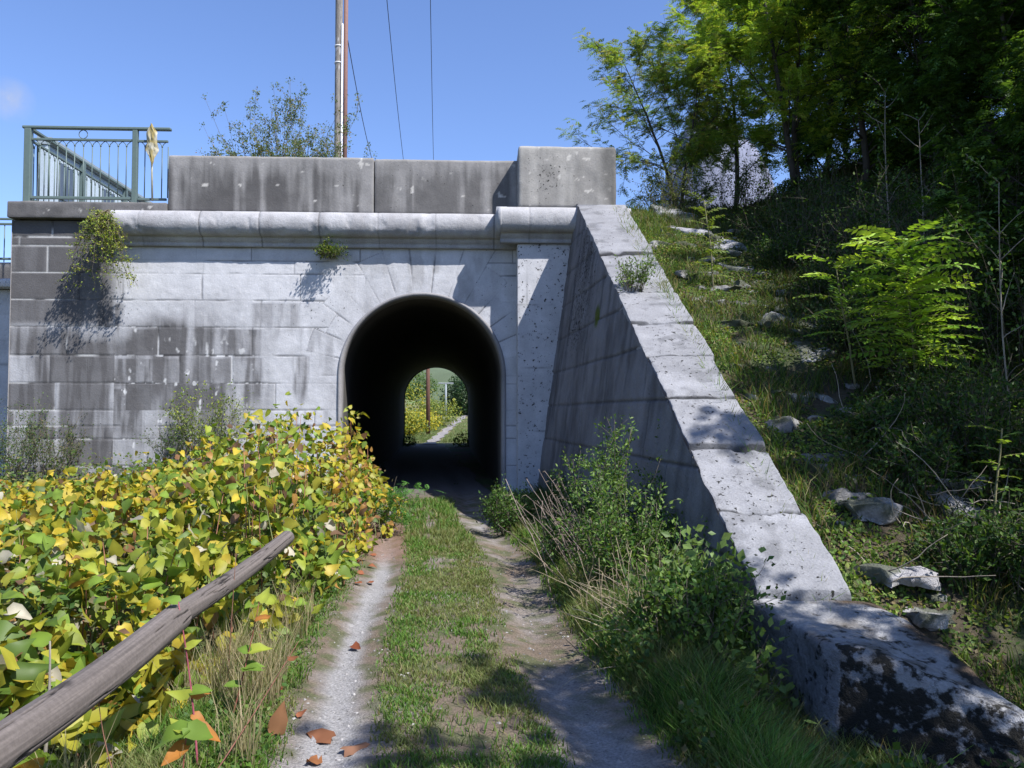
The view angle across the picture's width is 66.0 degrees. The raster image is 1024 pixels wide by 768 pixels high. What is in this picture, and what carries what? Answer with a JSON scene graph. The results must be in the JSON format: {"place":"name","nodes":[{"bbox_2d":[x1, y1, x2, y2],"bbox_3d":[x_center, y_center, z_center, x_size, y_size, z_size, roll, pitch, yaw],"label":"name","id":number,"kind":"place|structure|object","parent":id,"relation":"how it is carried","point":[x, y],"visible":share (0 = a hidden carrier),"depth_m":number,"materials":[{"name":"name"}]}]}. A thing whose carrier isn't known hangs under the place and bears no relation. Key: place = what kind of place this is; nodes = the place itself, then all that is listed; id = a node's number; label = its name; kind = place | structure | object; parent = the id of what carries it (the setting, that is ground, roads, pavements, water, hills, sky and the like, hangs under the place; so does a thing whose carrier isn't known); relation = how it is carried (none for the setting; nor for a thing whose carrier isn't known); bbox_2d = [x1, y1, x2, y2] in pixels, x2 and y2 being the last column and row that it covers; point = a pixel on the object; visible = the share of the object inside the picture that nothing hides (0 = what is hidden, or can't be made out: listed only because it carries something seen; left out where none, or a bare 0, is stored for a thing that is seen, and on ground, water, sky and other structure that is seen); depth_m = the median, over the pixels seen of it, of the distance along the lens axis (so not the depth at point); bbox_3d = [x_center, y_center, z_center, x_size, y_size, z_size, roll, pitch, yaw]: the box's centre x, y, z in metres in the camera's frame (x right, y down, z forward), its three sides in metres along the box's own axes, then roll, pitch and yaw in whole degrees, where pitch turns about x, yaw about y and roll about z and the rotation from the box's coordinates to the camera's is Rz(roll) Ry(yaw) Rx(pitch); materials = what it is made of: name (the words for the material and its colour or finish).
{"place":"outdoors","nodes":[
{"label":"outdoors","id":0,"kind":"place"},
{"bbox_2d":[405,368,465,401],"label":"hill","id":1,"kind":"structure","parent":0,"point":[441,375],"depth_m":251.88,"materials":[{"name":"green plant"}]},
{"bbox_2d":[405,417,467,442],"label":"grass","id":2,"kind":"structure","parent":0,"point":[446,439],"depth_m":52.70,"materials":[{"name":"green plant"}]},
{"bbox_2d":[252,444,709,767],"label":"path","id":3,"kind":"structure","parent":0,"point":[437,467],"depth_m":4.98,"materials":[{"name":"grey gravel"}]},
{"bbox_2d":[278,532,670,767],"bbox_3d":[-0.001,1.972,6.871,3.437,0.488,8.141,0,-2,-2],"label":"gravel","id":4,"kind":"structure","parent":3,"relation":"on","point":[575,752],"depth_m":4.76,"materials":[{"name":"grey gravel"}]},
{"bbox_2d":[0,0,1005,261],"label":"sky","id":5,"kind":"structure","parent":0,"point":[506,74],"materials":[{"name":"blue"}]},
{"bbox_2d":[0,117,1023,767],"bbox_3d":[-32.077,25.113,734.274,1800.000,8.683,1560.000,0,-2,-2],"label":"ground","id":6,"kind":"structure","parent":0,"point":[468,459],"depth_m":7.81,"materials":[{"name":"green plant"}]},
{"bbox_2d":[0,262,10,475],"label":"retaining wall","id":7,"kind":"structure","parent":6,"relation":"on","point":[5,272],"depth_m":16.27,"materials":[{"name":"stone"}]},
{"bbox_2d":[0,392,64,482],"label":"shrub","id":8,"kind":"object","parent":6,"relation":"on","point":[15,446],"visible":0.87,"depth_m":14.07,"materials":[{"name":"green plant"}]},
{"bbox_2d":[0,485,76,625],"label":"knotweed bush","id":9,"kind":"object","parent":6,"relation":"on","point":[27,524],"visible":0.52,"depth_m":6.05,"materials":[{"name":"yellow plant"}]},
{"bbox_2d":[0,404,93,478],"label":"shrub","id":10,"kind":"object","parent":6,"relation":"on","point":[51,441],"visible":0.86,"depth_m":14.39,"materials":[{"name":"green plant"}]},
{"bbox_2d":[0,664,140,767],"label":"knotweed bush","id":11,"kind":"object","parent":6,"relation":"on","point":[72,732],"visible":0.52,"depth_m":3.48,"materials":[{"name":"yellow plant"}]},
{"bbox_2d":[0,441,207,565],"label":"knotweed bush","id":12,"kind":"object","parent":6,"relation":"on","point":[39,486],"visible":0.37,"depth_m":8.29,"materials":[{"name":"yellow plant"}]},
{"bbox_2d":[0,524,267,752],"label":"knotweed bush","id":13,"kind":"object","parent":6,"relation":"on","point":[63,634],"visible":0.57,"depth_m":4.33,"materials":[{"name":"yellow plant"}]},
{"bbox_2d":[0,531,293,767],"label":"rail fence","id":14,"kind":"object","parent":6,"relation":"on","point":[30,728],"visible":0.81,"depth_m":2.81,"materials":[{"name":"grey wood"}]},
{"bbox_2d":[23,571,325,767],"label":"dry grass","id":15,"kind":"structure","parent":6,"relation":"on","point":[269,661],"depth_m":4.27,"materials":[{"name":"beige plant"}]},
{"bbox_2d":[153,718,220,767],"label":"knotweed sprout","id":16,"kind":"object","parent":6,"relation":"on","point":[192,731],"visible":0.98,"depth_m":2.90,"materials":[{"name":"green plant"}]},
{"bbox_2d":[161,595,212,764],"bbox_3d":[-1.448,1.342,3.486,0.256,0.792,0.075,0,-2,2],"label":"knotweed sprout","id":17,"kind":"object","parent":6,"relation":"on","point":[194,692],"visible":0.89,"depth_m":3.48,"materials":[{"name":"green plant"}]},
{"bbox_2d":[22,426,353,650],"bbox_3d":[-2.652,1.137,6.395,2.508,1.562,2.509,0,-2,-2],"label":"knotweed bush","id":18,"kind":"object","parent":6,"relation":"on","point":[80,541],"visible":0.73,"depth_m":6.42,"materials":[{"name":"yellow plant"}]},
{"bbox_2d":[0,448,392,657],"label":"undergrowth","id":19,"kind":"object","parent":6,"relation":"on","point":[137,611],"visible":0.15,"depth_m":6.83,"materials":[{"name":"green plant"}]},
{"bbox_2d":[12,393,408,536],"bbox_3d":[-4.882,1.125,11.178,6.682,1.937,3.213,0,-2,-2],"label":"knotweed bush","id":20,"kind":"object","parent":6,"relation":"on","point":[373,468],"visible":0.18,"depth_m":10.65,"materials":[{"name":"yellow plant"}]},
{"bbox_2d":[118,551,350,767],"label":"undergrowth","id":21,"kind":"object","parent":6,"relation":"on","point":[211,749],"visible":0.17,"depth_m":3.93,"materials":[{"name":"green plant"}]},
{"bbox_2d":[224,587,271,721],"bbox_3d":[-1.324,1.391,3.948,0.236,0.717,0.110,0,-2,-10],"label":"knotweed sprout","id":22,"kind":"object","parent":6,"relation":"on","point":[252,665],"visible":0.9,"depth_m":3.96,"materials":[{"name":"green plant"}]},
{"bbox_2d":[159,391,392,579],"bbox_3d":[-2.555,1.021,8.747,2.168,1.922,2.854,0,-2,-2],"label":"knotweed bush","id":23,"kind":"object","parent":6,"relation":"on","point":[217,458],"visible":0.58,"depth_m":8.60,"materials":[{"name":"yellow plant"}]},
{"bbox_2d":[6,146,630,493],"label":"stone bridge","id":24,"kind":"structure","parent":6,"relation":"on","point":[458,268],"depth_m":15.21,"materials":[{"name":"stone"}]},
{"bbox_2d":[32,130,151,202],"bbox_3d":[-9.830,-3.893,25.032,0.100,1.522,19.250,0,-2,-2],"label":"metal railing","id":25,"kind":"object","parent":24,"relation":"on","point":[71,154],"visible":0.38,"depth_m":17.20,"materials":[{"name":"metal"}]},
{"bbox_2d":[22,125,171,201],"bbox_3d":[-8.101,-4.255,15.380,2.832,1.537,0.110,0,-2,-2],"label":"metal railing","id":26,"kind":"object","parent":24,"relation":"on","point":[29,139],"visible":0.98,"depth_m":15.36,"materials":[{"name":"metal"}]},
{"bbox_2d":[145,123,158,165],"bbox_3d":[-7.006,-4.655,15.336,0.254,0.849,0.065,0,-2,-2],"label":"cloth","id":27,"kind":"object","parent":26,"relation":"hanging from","point":[152,149],"visible":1,"depth_m":15.33,"materials":[{"name":"yellow fabric"}]},
{"bbox_2d":[57,207,139,292],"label":"wall creeper","id":28,"kind":"object","parent":24,"relation":"hanging from","point":[109,224],"depth_m":14.62,"materials":[{"name":"green plant"}]},
{"bbox_2d":[131,414,219,463],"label":"shrub","id":29,"kind":"object","parent":24,"relation":"attached to","point":[167,442],"visible":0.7,"depth_m":14.35,"materials":[{"name":"green plant"}]},
{"bbox_2d":[159,374,256,452],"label":"shrub","id":30,"kind":"object","parent":24,"relation":"attached to","point":[176,415],"visible":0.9,"depth_m":14.41,"materials":[{"name":"green plant"}]},
{"bbox_2d":[196,77,375,158],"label":"roadside shrub","id":31,"kind":"object","parent":24,"relation":"on","point":[299,151],"visible":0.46,"depth_m":16.42,"materials":[{"name":"green plant"}]},
{"bbox_2d":[311,234,350,261],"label":"wall fern","id":32,"kind":"object","parent":24,"relation":"attached to","point":[323,250],"depth_m":15.08,"materials":[{"name":"green plant"}]},
{"bbox_2d":[334,0,347,157],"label":"utility pole","id":33,"kind":"object","parent":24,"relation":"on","point":[341,76],"visible":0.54,"depth_m":22.49,"materials":[{"name":"grey wood"}]},
{"bbox_2d":[340,477,443,535],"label":"bush","id":34,"kind":"object","parent":6,"relation":"on","point":[391,497],"visible":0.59,"depth_m":10.47,"materials":[{"name":"green plant"}]},
{"bbox_2d":[405,411,430,435],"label":"bush","id":35,"kind":"object","parent":6,"relation":"on","point":[418,423],"visible":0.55,"depth_m":51.55,"materials":[{"name":"yellow plant"}]},
{"bbox_2d":[405,371,442,400],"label":"tree","id":36,"kind":"object","parent":6,"relation":"on","point":[419,376],"visible":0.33,"depth_m":108.88,"materials":[{"name":"green plant"}]},
{"bbox_2d":[409,395,463,426],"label":"bush","id":37,"kind":"object","parent":6,"relation":"on","point":[442,412],"visible":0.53,"depth_m":63.33,"materials":[{"name":"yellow plant"}]},
{"bbox_2d":[437,374,467,415],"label":"tree","id":38,"kind":"object","parent":6,"relation":"on","point":[455,389],"visible":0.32,"depth_m":78.81,"materials":[{"name":"green plant"}]},
{"bbox_2d":[473,474,547,536],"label":"verge shrub","id":39,"kind":"object","parent":6,"relation":"on","point":[496,512],"visible":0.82,"depth_m":10.41,"materials":[{"name":"green plant"}]},
{"bbox_2d":[58,202,972,767],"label":"grass","id":40,"kind":"structure","parent":6,"relation":"on","point":[736,748],"depth_m":4.56,"materials":[{"name":"green plant"}]},
{"bbox_2d":[268,700,287,735],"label":"fallen leaf","id":41,"kind":"object","parent":40,"relation":"in","point":[278,721],"visible":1,"depth_m":3.88,"materials":[{"name":"orange plant"}]},
{"bbox_2d":[499,469,617,593],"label":"dry stalks","id":42,"kind":"object","parent":6,"relation":"on","point":[558,522],"visible":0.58,"depth_m":7.57,"materials":[{"name":"beige plant"}]},
{"bbox_2d":[512,504,606,565],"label":"verge shrub","id":43,"kind":"object","parent":6,"relation":"on","point":[549,539],"visible":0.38,"depth_m":8.05,"materials":[{"name":"green plant"}]},
{"bbox_2d":[518,501,680,667],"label":"dry stalks","id":44,"kind":"object","parent":6,"relation":"on","point":[600,590],"visible":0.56,"depth_m":5.64,"materials":[{"name":"beige plant"}]},
{"bbox_2d":[546,413,667,551],"bbox_3d":[1.087,1.040,7.791,1.487,1.614,1.392,0,-2,-2],"label":"verge shrub","id":45,"kind":"object","parent":6,"relation":"on","point":[606,474],"visible":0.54,"depth_m":7.73,"materials":[{"name":"green plant"}]},
{"bbox_2d":[550,457,709,591],"bbox_3d":[0.914,1.214,6.575,1.257,1.211,1.164,1,-2,-27],"label":"verge shrub","id":46,"kind":"object","parent":6,"relation":"on","point":[610,546],"visible":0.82,"depth_m":6.42,"materials":[{"name":"green plant"}]},
{"bbox_2d":[547,470,733,658],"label":"undergrowth","id":47,"kind":"object","parent":6,"relation":"on","point":[555,490],"visible":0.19,"depth_m":9.53,"materials":[{"name":"green plant"}]},
{"bbox_2d":[518,477,783,767],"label":"tall grass","id":48,"kind":"structure","parent":6,"relation":"on","point":[675,663],"depth_m":4.48,"materials":[{"name":"green plant"}]},
{"bbox_2d":[556,21,756,207],"bbox_3d":[3.082,-5.386,16.671,4.250,4.478,3.704,0,-2,-2],"label":"locust tree","id":49,"kind":"object","parent":6,"relation":"on","point":[611,57],"visible":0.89,"depth_m":16.33,"materials":[{"name":"green plant"}]},
{"bbox_2d":[620,155,714,210],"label":"scrub bush","id":50,"kind":"object","parent":6,"relation":"on","point":[671,195],"visible":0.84,"depth_m":15.32,"materials":[{"name":"green plant"}]},
{"bbox_2d":[538,204,851,643],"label":"wing wall","id":51,"kind":"structure","parent":6,"relation":"on","point":[633,354],"depth_m":8.63,"materials":[{"name":"concrete"}]},
{"bbox_2d":[615,252,657,291],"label":"coping plant","id":52,"kind":"object","parent":51,"relation":"on","point":[642,276],"visible":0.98,"depth_m":10.75,"materials":[{"name":"green plant"}]},
{"bbox_2d":[626,524,765,632],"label":"bush","id":53,"kind":"object","parent":6,"relation":"on","point":[688,553],"visible":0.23,"depth_m":5.50,"materials":[{"name":"green plant"}]},
{"bbox_2d":[618,533,786,677],"bbox_3d":[1.200,1.470,5.136,1.054,0.905,1.182,0,-2,-2],"label":"verge shrub","id":54,"kind":"object","parent":6,"relation":"on","point":[711,589],"visible":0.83,"depth_m":4.96,"materials":[{"name":"green plant"}]},
{"bbox_2d":[683,191,736,286],"bbox_3d":[2.823,-2.049,11.387,0.752,1.451,0.671,0,-2,-2],"label":"ailanthus sapling","id":55,"kind":"object","parent":6,"relation":"on","point":[709,239],"visible":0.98,"depth_m":11.38,"materials":[{"name":"green plant"}]},
{"bbox_2d":[676,142,786,210],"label":"scrub bush","id":56,"kind":"object","parent":6,"relation":"on","point":[740,190],"visible":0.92,"depth_m":15.13,"materials":[{"name":"green plant"}]},
{"bbox_2d":[638,0,832,205],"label":"locust tree","id":57,"kind":"object","parent":6,"relation":"on","point":[696,8],"visible":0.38,"depth_m":17.52,"materials":[{"name":"green plant"}]},
{"bbox_2d":[672,617,817,723],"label":"bush","id":58,"kind":"object","parent":6,"relation":"on","point":[764,678],"visible":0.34,"depth_m":4.68,"materials":[{"name":"green plant"}]},
{"bbox_2d":[645,218,874,503],"bbox_3d":[2.821,-1.033,10.846,1.008,4.523,8.192,0,-2,-2],"label":"stone stair","id":59,"kind":"object","parent":6,"relation":"on","point":[838,494],"visible":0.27,"depth_m":7.90,"materials":[{"name":"stone"}]},
{"bbox_2d":[742,223,824,268],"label":"scrub bush","id":60,"kind":"object","parent":6,"relation":"on","point":[775,250],"visible":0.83,"depth_m":12.14,"materials":[{"name":"green plant"}]},
{"bbox_2d":[573,537,1023,767],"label":"undergrowth","id":61,"kind":"object","parent":6,"relation":"on","point":[633,636],"visible":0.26,"depth_m":4.53,"materials":[{"name":"green plant"}]},
{"bbox_2d":[678,3,930,175],"bbox_3d":[8.379,-8.243,20.049,7.290,7.155,7.482,0,-2,-2],"label":"forest tree","id":62,"kind":"object","parent":6,"relation":"on","point":[811,161],"visible":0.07,"depth_m":20.67,"materials":[{"name":"green plant"}]},
{"bbox_2d":[724,145,889,254],"bbox_3d":[4.676,-2.841,12.881,2.170,2.023,2.342,2,-3,-45],"label":"scrub bush","id":63,"kind":"object","parent":6,"relation":"on","point":[795,212],"visible":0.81,"depth_m":12.78,"materials":[{"name":"green plant"}]},
{"bbox_2d":[680,0,942,192],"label":"locust tree","id":64,"kind":"object","parent":6,"relation":"on","point":[760,136],"visible":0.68,"depth_m":15.28,"materials":[{"name":"green plant"}]},
{"bbox_2d":[650,204,980,522],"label":"rocks","id":65,"kind":"structure","parent":6,"relation":"on","point":[815,357],"depth_m":10.19,"materials":[{"name":"stone"}]},
{"bbox_2d":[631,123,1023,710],"bbox_3d":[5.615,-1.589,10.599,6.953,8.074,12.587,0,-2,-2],"label":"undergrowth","id":66,"kind":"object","parent":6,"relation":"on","point":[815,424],"visible":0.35,"depth_m":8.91,"materials":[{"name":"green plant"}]},
{"bbox_2d":[788,253,889,384],"bbox_3d":[3.545,-0.651,8.431,1.098,1.470,0.946,2,-3,-42],"label":"ailanthus sapling","id":67,"kind":"object","parent":6,"relation":"on","point":[839,289],"visible":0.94,"depth_m":8.41,"materials":[{"name":"green plant"}]},
{"bbox_2d":[784,230,900,303],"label":"scrub bush","id":68,"kind":"object","parent":6,"relation":"on","point":[819,283],"visible":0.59,"depth_m":10.82,"materials":[{"name":"green plant"}]},
{"bbox_2d":[715,0,985,180],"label":"locust tree","id":69,"kind":"object","parent":6,"relation":"on","point":[837,89],"visible":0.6,"depth_m":14.64,"materials":[{"name":"green plant"}]},
{"bbox_2d":[793,266,932,350],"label":"scrub bush","id":70,"kind":"object","parent":6,"relation":"on","point":[851,317],"visible":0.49,"depth_m":9.42,"materials":[{"name":"green plant"}]},
{"bbox_2d":[837,497,902,524],"bbox_3d":[2.949,1.049,6.537,0.485,0.225,0.419,1,-2,-20],"label":"rock","id":71,"kind":"object","parent":6,"relation":"on","point":[876,510],"visible":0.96,"depth_m":6.40,"materials":[{"name":"stone"}]},
{"bbox_2d":[785,0,970,154],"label":"forest tree","id":72,"kind":"object","parent":6,"relation":"on","point":[871,115],"visible":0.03,"depth_m":19.53,"materials":[{"name":"green plant"}]},
{"bbox_2d":[805,729,953,767],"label":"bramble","id":73,"kind":"object","parent":6,"relation":"on","point":[853,753],"visible":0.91,"depth_m":3.83,"materials":[{"name":"green plant"}]},
{"bbox_2d":[847,70,922,263],"bbox_3d":[5.542,-3.161,11.648,0.960,2.877,0.588,0,-2,-2],"label":"sapling","id":74,"kind":"object","parent":6,"relation":"on","point":[902,100],"visible":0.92,"depth_m":11.65,"materials":[{"name":"green plant"}]},
{"bbox_2d":[750,598,1023,767],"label":"stone block","id":75,"kind":"structure","parent":6,"relation":"on","point":[879,672],"depth_m":4.46,"materials":[{"name":"stone"}]},
{"bbox_2d":[793,148,980,280],"bbox_3d":[5.320,-2.381,11.541,2.466,1.951,2.438,1,-2,-28],"label":"scrub bush","id":76,"kind":"object","parent":6,"relation":"on","point":[843,224],"visible":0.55,"depth_m":11.26,"materials":[{"name":"green plant"}]},
{"bbox_2d":[764,0,1014,172],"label":"forest tree","id":77,"kind":"object","parent":6,"relation":"on","point":[897,73],"visible":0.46,"depth_m":13.61,"materials":[{"name":"green plant"}]},
{"bbox_2d":[829,381,951,448],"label":"scrub bush","id":78,"kind":"object","parent":6,"relation":"on","point":[887,412],"visible":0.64,"depth_m":7.42,"materials":[{"name":"green plant"}]},
{"bbox_2d":[854,563,940,590],"bbox_3d":[2.853,1.433,5.821,0.639,0.212,0.519,0,-2,-2],"label":"rock","id":79,"kind":"object","parent":6,"relation":"on","point":[885,577],"visible":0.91,"depth_m":5.66,"materials":[{"name":"stone"}]},
{"bbox_2d":[815,278,987,372],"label":"scrub bush","id":80,"kind":"object","parent":6,"relation":"on","point":[949,320],"visible":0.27,"depth_m":8.80,"materials":[{"name":"green plant"}]},
{"bbox_2d":[837,219,991,399],"bbox_3d":[4.157,-0.706,8.212,1.498,1.928,1.405,0,-2,-2],"label":"ailanthus sapling","id":81,"kind":"object","parent":6,"relation":"on","point":[922,281],"visible":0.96,"depth_m":8.12,"materials":[{"name":"green plant"}]},
{"bbox_2d":[808,332,1023,593],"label":"dead branches","id":82,"kind":"object","parent":6,"relation":"on","point":[923,510],"visible":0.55,"depth_m":6.36,"materials":[{"name":"wood"}]},
{"bbox_2d":[889,98,954,266],"bbox_3d":[5.790,-2.809,11.109,1.123,2.464,0.511,0,-2,-2],"label":"sapling","id":83,"kind":"object","parent":6,"relation":"on","point":[919,147],"visible":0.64,"depth_m":11.14,"materials":[{"name":"green plant"}]},
{"bbox_2d":[858,412,988,498],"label":"scrub bush","id":84,"kind":"object","parent":6,"relation":"on","point":[927,452],"visible":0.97,"depth_m":6.74,"materials":[{"name":"green plant"}]},
{"bbox_2d":[902,606,955,630],"bbox_3d":[2.898,1.633,5.495,0.339,0.149,0.458,0,-2,-2],"label":"rock","id":85,"kind":"object","parent":6,"relation":"on","point":[929,619],"visible":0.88,"depth_m":5.37,"materials":[{"name":"stone"}]},
{"bbox_2d":[849,0,1023,109],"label":"forest tree","id":86,"kind":"object","parent":6,"relation":"on","point":[1015,20],"visible":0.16,"depth_m":13.58,"materials":[{"name":"green plant"}]},
{"bbox_2d":[850,141,1023,301],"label":"scrub bush","id":87,"kind":"object","parent":6,"relation":"on","point":[932,214],"visible":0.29,"depth_m":10.05,"materials":[{"name":"green plant"}]},
{"bbox_2d":[853,327,1023,430],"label":"scrub bush","id":88,"kind":"object","parent":6,"relation":"on","point":[910,378],"visible":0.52,"depth_m":7.87,"materials":[{"name":"green plant"}]},
{"bbox_2d":[873,0,1023,214],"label":"forest tree","id":89,"kind":"object","parent":6,"relation":"on","point":[945,94],"visible":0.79,"depth_m":11.45,"materials":[{"name":"green plant"}]},
{"bbox_2d":[886,353,1023,468],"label":"scrub bush","id":90,"kind":"object","parent":6,"relation":"on","point":[951,416],"visible":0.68,"depth_m":7.15,"materials":[{"name":"green plant"}]},
{"bbox_2d":[895,30,1023,313],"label":"forest tree","id":91,"kind":"object","parent":6,"relation":"on","point":[1015,120],"visible":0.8,"depth_m":9.21,"materials":[{"name":"green plant"}]},
{"bbox_2d":[898,497,1023,589],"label":"scrub bush","id":92,"kind":"object","parent":6,"relation":"on","point":[964,555],"visible":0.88,"depth_m":5.71,"materials":[{"name":"green plant"}]},
{"bbox_2d":[933,475,991,495],"bbox_3d":[3.912,0.875,7.043,0.558,0.216,0.607,0,-2,-2],"label":"rock","id":93,"kind":"object","parent":6,"relation":"on","point":[956,485],"visible":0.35,"depth_m":6.80,"materials":[{"name":"stone"}]},
{"bbox_2d":[928,204,1023,368],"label":"scrub bush","id":94,"kind":"object","parent":6,"relation":"on","point":[997,316],"visible":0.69,"depth_m":8.63,"materials":[{"name":"green plant"}]},
{"bbox_2d":[946,483,1023,594],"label":"scrub bush","id":95,"kind":"object","parent":6,"relation":"on","point":[1012,517],"visible":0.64,"depth_m":5.72,"materials":[{"name":"green plant"}]},
{"bbox_2d":[947,361,1023,499],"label":"scrub bush","id":96,"kind":"object","parent":6,"relation":"on","point":[993,436],"visible":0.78,"depth_m":6.79,"materials":[{"name":"green plant"}]},
{"bbox_2d":[949,425,1023,521],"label":"ailanthus sapling","id":97,"kind":"object","parent":6,"relation":"on","point":[998,466],"visible":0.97,"depth_m":6.40,"materials":[{"name":"green plant"}]},
{"bbox_2d":[961,148,1023,456],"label":"sapling","id":98,"kind":"object","parent":6,"relation":"on","point":[978,162],"visible":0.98,"depth_m":7.19,"materials":[{"name":"green plant"}]},
{"bbox_2d":[660,117,773,207],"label":"mountain","id":99,"kind":"structure","parent":0,"point":[742,155],"depth_m":941.66,"materials":[{"name":"soil"}]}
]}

